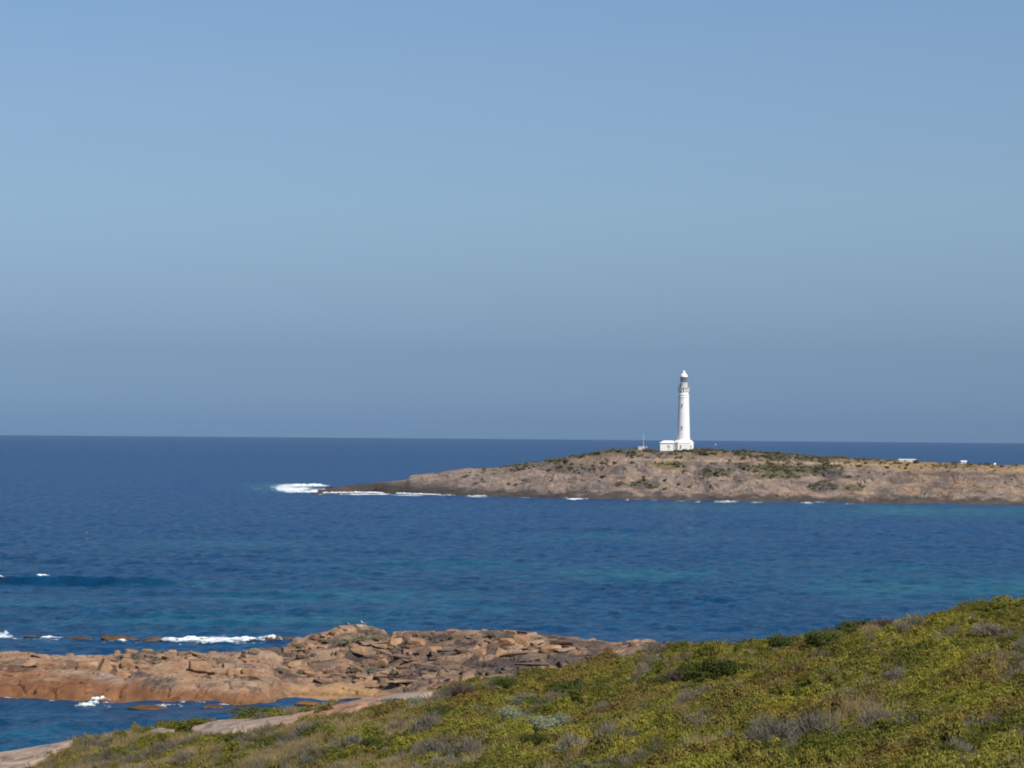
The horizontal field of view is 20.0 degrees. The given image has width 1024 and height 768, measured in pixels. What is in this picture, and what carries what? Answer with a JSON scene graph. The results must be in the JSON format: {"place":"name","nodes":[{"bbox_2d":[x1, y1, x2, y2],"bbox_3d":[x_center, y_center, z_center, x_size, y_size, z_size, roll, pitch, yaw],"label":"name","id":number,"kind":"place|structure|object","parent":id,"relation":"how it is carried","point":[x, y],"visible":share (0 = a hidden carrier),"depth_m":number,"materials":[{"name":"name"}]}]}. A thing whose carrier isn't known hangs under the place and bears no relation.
{"place":"outdoors","nodes":[
{"label":"outdoors","id":0,"kind":"place"},
{"bbox_2d":[0,624,736,704],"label":"rocky spit","id":1,"kind":"structure","parent":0,"point":[330,676],"depth_m":342.93,"materials":[{"name":"stone"}]},
{"bbox_2d":[21,661,38,666],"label":"boulder","id":2,"kind":"object","parent":1,"relation":"on","point":[32,664],"visible":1,"depth_m":344.57,"materials":[{"name":"stone"}]},
{"bbox_2d":[52,663,66,667],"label":"boulder","id":3,"kind":"object","parent":1,"relation":"on","point":[61,665],"visible":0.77,"depth_m":345.34,"materials":[{"name":"stone"}]},
{"bbox_2d":[76,661,98,669],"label":"boulder","id":4,"kind":"object","parent":1,"relation":"on","point":[93,665],"visible":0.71,"depth_m":344.99,"materials":[{"name":"stone"}]},
{"bbox_2d":[98,658,116,672],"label":"boulder","id":5,"kind":"object","parent":1,"relation":"on","point":[105,665],"visible":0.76,"depth_m":341.44,"materials":[{"name":"stone"}]},
{"bbox_2d":[111,667,131,677],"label":"boulder","id":6,"kind":"object","parent":1,"relation":"on","point":[117,672],"visible":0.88,"depth_m":337.58,"materials":[{"name":"stone"}]},
{"bbox_2d":[121,658,134,668],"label":"boulder","id":7,"kind":"object","parent":1,"relation":"on","point":[127,662],"visible":1,"depth_m":341.20,"materials":[{"name":"stone"}]},
{"bbox_2d":[125,649,137,653],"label":"boulder","id":8,"kind":"object","parent":1,"relation":"on","point":[127,651],"visible":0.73,"depth_m":356.70,"materials":[{"name":"stone"}]},
{"bbox_2d":[131,654,142,658],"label":"cushion plant","id":9,"kind":"object","parent":1,"relation":"on","point":[136,656],"visible":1,"depth_m":351.13,"materials":[{"name":"green plant"}]},
{"bbox_2d":[145,650,156,653],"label":"cushion plant","id":10,"kind":"object","parent":1,"relation":"on","point":[151,652],"visible":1,"depth_m":352.72,"materials":[{"name":"green plant"}]},
{"bbox_2d":[150,656,162,660],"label":"cushion plant","id":11,"kind":"object","parent":1,"relation":"on","point":[157,659],"visible":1,"depth_m":342.56,"materials":[{"name":"green plant"}]},
{"bbox_2d":[188,661,214,674],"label":"boulder","id":12,"kind":"object","parent":1,"relation":"on","point":[200,666],"visible":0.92,"depth_m":337.44,"materials":[{"name":"stone"}]},
{"bbox_2d":[226,667,242,675],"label":"boulder","id":13,"kind":"object","parent":1,"relation":"on","point":[230,672],"visible":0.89,"depth_m":336.36,"materials":[{"name":"stone"}]},
{"bbox_2d":[240,668,257,675],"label":"boulder","id":14,"kind":"object","parent":1,"relation":"on","point":[249,671],"visible":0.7,"depth_m":336.20,"materials":[{"name":"stone"}]},
{"bbox_2d":[286,661,302,667],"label":"boulder","id":15,"kind":"object","parent":1,"relation":"on","point":[295,663],"visible":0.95,"depth_m":352.08,"materials":[{"name":"stone"}]},
{"bbox_2d":[290,666,308,670],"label":"boulder","id":16,"kind":"object","parent":1,"relation":"on","point":[298,668],"visible":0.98,"depth_m":351.03,"materials":[{"name":"stone"}]},
{"bbox_2d":[316,638,335,641],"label":"cushion plant","id":17,"kind":"object","parent":1,"relation":"on","point":[324,639],"visible":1,"depth_m":367.80,"materials":[{"name":"green plant"}]},
{"bbox_2d":[336,652,344,658],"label":"boulder","id":18,"kind":"object","parent":1,"relation":"on","point":[339,655],"visible":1,"depth_m":355.73,"materials":[{"name":"stone"}]},
{"bbox_2d":[335,639,350,642],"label":"cushion plant","id":19,"kind":"object","parent":1,"relation":"on","point":[344,641],"visible":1,"depth_m":363.35,"materials":[{"name":"green plant"}]},
{"bbox_2d":[337,625,354,627],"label":"boulder","id":20,"kind":"object","parent":1,"relation":"on","point":[343,626],"visible":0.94,"depth_m":373.38,"materials":[{"name":"stone"}]},
{"bbox_2d":[349,645,368,655],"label":"boulder","id":21,"kind":"object","parent":1,"relation":"on","point":[359,649],"visible":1,"depth_m":358.15,"materials":[{"name":"stone"}]},
{"bbox_2d":[352,636,373,640],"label":"cushion plant","id":22,"kind":"object","parent":1,"relation":"on","point":[360,638],"visible":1,"depth_m":364.62,"materials":[{"name":"green plant"}]},
{"bbox_2d":[363,667,379,671],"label":"cushion plant","id":23,"kind":"object","parent":1,"relation":"on","point":[371,669],"visible":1,"depth_m":346.81,"materials":[{"name":"green plant"}]},
{"bbox_2d":[369,635,382,638],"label":"cushion plant","id":24,"kind":"object","parent":1,"relation":"on","point":[377,637],"visible":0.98,"depth_m":369.32,"materials":[{"name":"green plant"}]},
{"bbox_2d":[369,657,387,666],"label":"boulder","id":25,"kind":"object","parent":1,"relation":"on","point":[380,661],"visible":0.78,"depth_m":352.47,"materials":[{"name":"stone"}]},
{"bbox_2d":[388,638,402,646],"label":"boulder","id":26,"kind":"object","parent":1,"relation":"on","point":[394,641],"visible":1,"depth_m":363.33,"materials":[{"name":"stone"}]},
{"bbox_2d":[406,637,425,645],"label":"boulder","id":27,"kind":"object","parent":1,"relation":"on","point":[416,641],"visible":1,"depth_m":358.81,"materials":[{"name":"stone"}]},
{"bbox_2d":[415,635,437,637],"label":"cushion plant","id":28,"kind":"object","parent":1,"relation":"on","point":[425,636],"visible":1,"depth_m":361.97,"materials":[{"name":"green plant"}]},
{"bbox_2d":[424,646,442,653],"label":"boulder","id":29,"kind":"object","parent":1,"relation":"on","point":[434,648],"visible":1,"depth_m":351.37,"materials":[{"name":"stone"}]},
{"bbox_2d":[474,649,485,656],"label":"boulder","id":30,"kind":"object","parent":1,"relation":"on","point":[480,652],"visible":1,"depth_m":345.76,"materials":[{"name":"stone"}]},
{"bbox_2d":[482,632,498,635],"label":"cushion plant","id":31,"kind":"object","parent":1,"relation":"on","point":[489,633],"visible":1,"depth_m":355.48,"materials":[{"name":"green plant"}]},
{"bbox_2d":[493,647,506,656],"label":"boulder","id":32,"kind":"object","parent":1,"relation":"on","point":[498,651],"visible":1,"depth_m":343.70,"materials":[{"name":"stone"}]},
{"bbox_2d":[498,638,514,645],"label":"boulder","id":33,"kind":"object","parent":1,"relation":"on","point":[507,641],"visible":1,"depth_m":350.89,"materials":[{"name":"stone"}]},
{"bbox_2d":[513,634,527,644],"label":"boulder","id":34,"kind":"object","parent":1,"relation":"on","point":[519,638],"visible":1,"depth_m":352.33,"materials":[{"name":"stone"}]},
{"bbox_2d":[539,645,561,653],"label":"boulder","id":35,"kind":"object","parent":1,"relation":"on","point":[547,649],"visible":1,"depth_m":349.19,"materials":[{"name":"stone"}]},
{"bbox_2d":[0,435,1023,751],"bbox_3d":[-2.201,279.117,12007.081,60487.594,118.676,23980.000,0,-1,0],"label":"sea","id":36,"kind":"structure","parent":0,"point":[178,539],"depth_m":727.48,"materials":[{"name":"liquid"}]},
{"bbox_2d":[67,636,92,638],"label":"sea rock","id":37,"kind":"object","parent":36,"relation":"in","point":[82,637],"visible":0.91,"depth_m":421.80,"materials":[{"name":"stone"}]},
{"bbox_2d":[101,635,139,640],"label":"sea rock","id":38,"kind":"object","parent":36,"relation":"in","point":[111,637],"visible":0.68,"depth_m":421.29,"materials":[{"name":"stone"}]},
{"bbox_2d":[127,705,167,709],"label":"sea rock","id":39,"kind":"object","parent":36,"relation":"in","point":[147,707],"visible":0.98,"depth_m":319.32,"materials":[{"name":"stone"}]},
{"bbox_2d":[142,637,162,641],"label":"sea rock","id":40,"kind":"object","parent":36,"relation":"in","point":[153,639],"visible":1,"depth_m":421.09,"materials":[{"name":"stone"}]},
{"bbox_2d":[164,697,194,701],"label":"sea rock","id":41,"kind":"object","parent":36,"relation":"in","point":[175,698],"visible":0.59,"depth_m":328.12,"materials":[{"name":"stone"}]},
{"bbox_2d":[163,636,254,640],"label":"surf","id":42,"kind":"structure","parent":36,"relation":"on","point":[195,637],"depth_m":422.04,"materials":[{"name":"liquid"}]},
{"bbox_2d":[202,704,222,708],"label":"sea rock","id":43,"kind":"object","parent":36,"relation":"in","point":[212,706],"visible":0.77,"depth_m":319.68,"materials":[{"name":"stone"}]},
{"bbox_2d":[256,634,275,637],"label":"surf","id":44,"kind":"structure","parent":36,"relation":"on","point":[272,636],"depth_m":424.38,"materials":[{"name":"liquid"}]},
{"bbox_2d":[265,636,280,640],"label":"sea rock","id":45,"kind":"object","parent":36,"relation":"in","point":[271,638],"visible":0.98,"depth_m":423.82,"materials":[{"name":"stone"}]},
{"bbox_2d":[286,491,317,492],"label":"surf","id":46,"kind":"structure","parent":36,"relation":"on","point":[304,491],"depth_m":1396.56,"materials":[{"name":"liquid"}]},
{"bbox_2d":[281,483,328,486],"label":"surf","id":47,"kind":"structure","parent":36,"relation":"on","point":[309,485],"depth_m":1534.96,"materials":[{"name":"liquid"}]},
{"bbox_2d":[294,701,319,705],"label":"sea rock","id":48,"kind":"object","parent":36,"relation":"in","point":[307,703],"visible":0.71,"depth_m":325.59,"materials":[{"name":"stone"}]},
{"bbox_2d":[323,491,587,498],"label":"surf","id":49,"kind":"structure","parent":36,"relation":"on","point":[380,492],"depth_m":1386.61,"materials":[{"name":"liquid"}]},
{"bbox_2d":[0,0,1023,442],"label":"sky","id":50,"kind":"structure","parent":0,"point":[444,219],"materials":[{"name":"blue"}]},
{"bbox_2d":[107,608,1007,759],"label":"hill","id":51,"kind":"structure","parent":0,"point":[997,635],"depth_m":112.64,"materials":[{"name":"green plant"}]},
{"bbox_2d":[0,740,72,767],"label":"rock slab","id":52,"kind":"object","parent":51,"relation":"on","point":[19,758],"visible":0.7,"depth_m":143.74,"materials":[{"name":"stone"}]},
{"bbox_2d":[133,725,172,734],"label":"green shrub","id":53,"kind":"object","parent":51,"relation":"on","point":[144,730],"visible":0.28,"depth_m":148.68,"materials":[{"name":"green plant"}]},
{"bbox_2d":[148,728,173,737],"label":"rock slab","id":54,"kind":"object","parent":51,"relation":"on","point":[163,729],"visible":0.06,"depth_m":146.05,"materials":[{"name":"stone"}]},
{"bbox_2d":[166,716,215,730],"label":"green shrub","id":55,"kind":"object","parent":51,"relation":"on","point":[190,723],"visible":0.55,"depth_m":148.20,"materials":[{"name":"green plant"}]},
{"bbox_2d":[222,732,249,743],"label":"dark shrub","id":56,"kind":"object","parent":51,"relation":"on","point":[228,738],"visible":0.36,"depth_m":136.51,"materials":[{"name":"green plant"}]},
{"bbox_2d":[220,702,287,718],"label":"green shrub","id":57,"kind":"object","parent":51,"relation":"on","point":[249,712],"visible":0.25,"depth_m":154.11,"materials":[{"name":"green plant"}]},
{"bbox_2d":[242,739,269,748],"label":"dead shrub","id":58,"kind":"object","parent":51,"relation":"on","point":[255,744],"visible":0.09,"depth_m":129.76,"materials":[{"name":"grey plant"}]},
{"bbox_2d":[288,720,313,735],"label":"dead shrub","id":59,"kind":"object","parent":51,"relation":"on","point":[299,729],"visible":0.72,"depth_m":134.06,"materials":[{"name":"grey plant"}]},
{"bbox_2d":[190,690,433,734],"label":"rock slab","id":60,"kind":"object","parent":51,"relation":"on","point":[225,726],"visible":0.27,"depth_m":141.94,"materials":[{"name":"stone"}]},
{"bbox_2d":[341,732,365,744],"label":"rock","id":61,"kind":"object","parent":51,"relation":"on","point":[351,739],"visible":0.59,"depth_m":119.41,"materials":[{"name":"grey stone"}]},
{"bbox_2d":[358,737,386,749],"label":"dark shrub","id":62,"kind":"object","parent":51,"relation":"on","point":[373,740],"visible":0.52,"depth_m":115.19,"materials":[{"name":"green plant"}]},
{"bbox_2d":[377,698,398,703],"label":"dark shrub","id":63,"kind":"object","parent":51,"relation":"on","point":[388,700],"visible":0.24,"depth_m":141.63,"materials":[{"name":"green plant"}]},
{"bbox_2d":[405,695,424,707],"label":"silver shrub","id":64,"kind":"object","parent":51,"relation":"on","point":[414,701],"visible":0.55,"depth_m":138.54,"materials":[{"name":"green plant"}]},
{"bbox_2d":[409,707,441,731],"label":"dead shrub","id":65,"kind":"object","parent":51,"relation":"on","point":[426,721],"visible":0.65,"depth_m":117.94,"materials":[{"name":"grey plant"}]},
{"bbox_2d":[411,734,445,752],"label":"dead shrub","id":66,"kind":"object","parent":51,"relation":"on","point":[434,743],"visible":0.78,"depth_m":107.13,"materials":[{"name":"grey plant"}]},
{"bbox_2d":[424,704,450,715],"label":"dark shrub","id":67,"kind":"object","parent":51,"relation":"on","point":[440,708],"visible":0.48,"depth_m":129.86,"materials":[{"name":"green plant"}]},
{"bbox_2d":[439,732,486,756],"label":"dead shrub","id":68,"kind":"object","parent":51,"relation":"on","point":[464,747],"visible":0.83,"depth_m":100.29,"materials":[{"name":"grey plant"}]},
{"bbox_2d":[450,681,475,696],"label":"brown shrub","id":69,"kind":"object","parent":51,"relation":"on","point":[459,689],"visible":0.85,"depth_m":139.03,"materials":[{"name":"brown plant"}]},
{"bbox_2d":[481,737,504,746],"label":"dark shrub","id":70,"kind":"object","parent":51,"relation":"on","point":[486,741],"visible":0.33,"depth_m":101.41,"materials":[{"name":"green plant"}]},
{"bbox_2d":[489,675,523,688],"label":"dark shrub","id":71,"kind":"object","parent":51,"relation":"on","point":[504,682],"visible":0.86,"depth_m":137.76,"materials":[{"name":"green plant"}]},
{"bbox_2d":[496,705,527,719],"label":"silver shrub","id":72,"kind":"object","parent":51,"relation":"on","point":[512,713],"visible":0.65,"depth_m":116.82,"materials":[{"name":"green plant"}]},
{"bbox_2d":[21,593,1023,767],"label":"heath","id":73,"kind":"object","parent":51,"relation":"on","point":[912,718],"visible":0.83,"depth_m":103.95,"materials":[{"name":"green plant"}]},
{"bbox_2d":[510,690,537,704],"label":"silver shrub","id":74,"kind":"object","parent":51,"relation":"on","point":[518,699],"visible":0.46,"depth_m":130.44,"materials":[{"name":"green plant"}]},
{"bbox_2d":[519,733,549,746],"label":"dark shrub","id":75,"kind":"object","parent":51,"relation":"on","point":[539,739],"visible":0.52,"depth_m":97.97,"materials":[{"name":"green plant"}]},
{"bbox_2d":[527,697,549,705],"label":"dark shrub","id":76,"kind":"object","parent":51,"relation":"on","point":[540,702],"visible":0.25,"depth_m":123.98,"materials":[{"name":"green plant"}]},
{"bbox_2d":[525,714,561,729],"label":"silver shrub","id":77,"kind":"object","parent":51,"relation":"on","point":[542,723],"visible":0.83,"depth_m":105.84,"materials":[{"name":"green plant"}]},
{"bbox_2d":[548,711,569,724],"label":"silver shrub","id":78,"kind":"object","parent":51,"relation":"on","point":[561,718],"visible":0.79,"depth_m":107.16,"materials":[{"name":"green plant"}]},
{"bbox_2d":[543,679,589,696],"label":"dark shrub","id":79,"kind":"object","parent":51,"relation":"on","point":[568,686],"visible":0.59,"depth_m":129.83,"materials":[{"name":"green plant"}]},
{"bbox_2d":[553,729,588,752],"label":"dead shrub","id":80,"kind":"object","parent":51,"relation":"on","point":[565,744],"visible":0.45,"depth_m":90.69,"materials":[{"name":"grey plant"}]},
{"bbox_2d":[565,682,627,703],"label":"green shrub","id":81,"kind":"object","parent":51,"relation":"on","point":[574,695],"visible":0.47,"depth_m":120.01,"materials":[{"name":"green plant"}]},
{"bbox_2d":[592,717,619,737],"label":"dead shrub","id":82,"kind":"object","parent":51,"relation":"on","point":[604,728],"visible":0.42,"depth_m":97.18,"materials":[{"name":"grey plant"}]},
{"bbox_2d":[648,652,665,661],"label":"silver shrub","id":83,"kind":"object","parent":51,"relation":"on","point":[654,657],"visible":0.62,"depth_m":137.81,"materials":[{"name":"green plant"}]},
{"bbox_2d":[647,675,673,685],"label":"dark shrub","id":84,"kind":"object","parent":51,"relation":"on","point":[654,680],"visible":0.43,"depth_m":122.28,"materials":[{"name":"green plant"}]},
{"bbox_2d":[657,665,683,682],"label":"brown shrub","id":85,"kind":"object","parent":51,"relation":"on","point":[673,676],"visible":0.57,"depth_m":122.92,"materials":[{"name":"brown plant"}]},
{"bbox_2d":[674,660,713,683],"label":"dark shrub","id":86,"kind":"object","parent":51,"relation":"on","point":[695,672],"visible":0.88,"depth_m":120.00,"materials":[{"name":"green plant"}]},
{"bbox_2d":[714,727,734,737],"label":"dead shrub","id":87,"kind":"object","parent":51,"relation":"on","point":[728,731],"visible":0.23,"depth_m":88.19,"materials":[{"name":"grey plant"}]},
{"bbox_2d":[702,656,748,680],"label":"dark shrub","id":88,"kind":"object","parent":51,"relation":"on","point":[721,667],"visible":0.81,"depth_m":119.72,"materials":[{"name":"green plant"}]},
{"bbox_2d":[749,737,774,750],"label":"dark shrub","id":89,"kind":"object","parent":51,"relation":"on","point":[766,745],"visible":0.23,"depth_m":78.81,"materials":[{"name":"green plant"}]},
{"bbox_2d":[740,708,807,742],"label":"dead shrub","id":90,"kind":"object","parent":51,"relation":"on","point":[769,732],"visible":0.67,"depth_m":83.16,"materials":[{"name":"grey plant"}]},
{"bbox_2d":[764,633,808,647],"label":"dark shrub","id":91,"kind":"object","parent":51,"relation":"on","point":[778,640],"visible":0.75,"depth_m":132.62,"materials":[{"name":"green plant"}]},
{"bbox_2d":[788,703,844,737],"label":"dead shrub","id":92,"kind":"object","parent":51,"relation":"on","point":[805,724],"visible":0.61,"depth_m":84.03,"materials":[{"name":"grey plant"}]},
{"bbox_2d":[800,629,845,647],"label":"dark shrub","id":93,"kind":"object","parent":51,"relation":"on","point":[813,637],"visible":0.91,"depth_m":127.18,"materials":[{"name":"green plant"}]},
{"bbox_2d":[831,619,871,634],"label":"dark shrub","id":94,"kind":"object","parent":51,"relation":"on","point":[850,627],"visible":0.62,"depth_m":132.35,"materials":[{"name":"green plant"}]},
{"bbox_2d":[872,617,893,627],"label":"brown shrub","id":95,"kind":"object","parent":51,"relation":"on","point":[884,622],"visible":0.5,"depth_m":130.23,"materials":[{"name":"brown plant"}]},
{"bbox_2d":[879,664,906,681],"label":"dead shrub","id":96,"kind":"object","parent":51,"relation":"on","point":[895,674],"visible":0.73,"depth_m":100.83,"materials":[{"name":"grey plant"}]},
{"bbox_2d":[944,735,975,751],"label":"dead shrub","id":97,"kind":"object","parent":51,"relation":"on","point":[967,747],"visible":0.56,"depth_m":70.97,"materials":[{"name":"grey plant"}]},
{"bbox_2d":[958,597,1013,611],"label":"green shrub","id":98,"kind":"object","parent":51,"relation":"on","point":[989,606],"visible":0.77,"depth_m":125.40,"materials":[{"name":"green plant"}]},
{"bbox_2d":[968,620,1009,635],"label":"dead shrub","id":99,"kind":"object","parent":51,"relation":"on","point":[984,629],"visible":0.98,"depth_m":112.87,"materials":[{"name":"grey plant"}]},
{"bbox_2d":[987,636,1015,644],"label":"dark shrub","id":100,"kind":"object","parent":51,"relation":"on","point":[1002,640],"visible":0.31,"depth_m":107.04,"materials":[{"name":"green plant"}]},
{"bbox_2d":[310,450,1023,504],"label":"headland","id":101,"kind":"structure","parent":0,"point":[896,484],"depth_m":1351.44,"materials":[{"name":"stone"}]},
{"bbox_2d":[372,488,384,491],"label":"sea rock","id":102,"kind":"object","parent":101,"relation":"on","point":[378,490],"visible":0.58,"depth_m":1398.21,"materials":[{"name":"stone"}]},
{"bbox_2d":[659,371,693,450],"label":"lighthouse","id":103,"kind":"object","parent":101,"relation":"on","point":[683,441],"visible":1,"depth_m":1445.32,"materials":[{"name":"white paint"}]},
{"bbox_2d":[462,447,1023,490],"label":"scrub","id":104,"kind":"object","parent":101,"relation":"on","point":[742,452],"visible":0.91,"depth_m":1392.59,"materials":[{"name":"green plant"}]},
{"bbox_2d":[897,459,915,461],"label":"long shed","id":105,"kind":"structure","parent":101,"relation":"on","point":[911,460],"depth_m":1427.75,"materials":[{"name":"white paint"}]}
]}

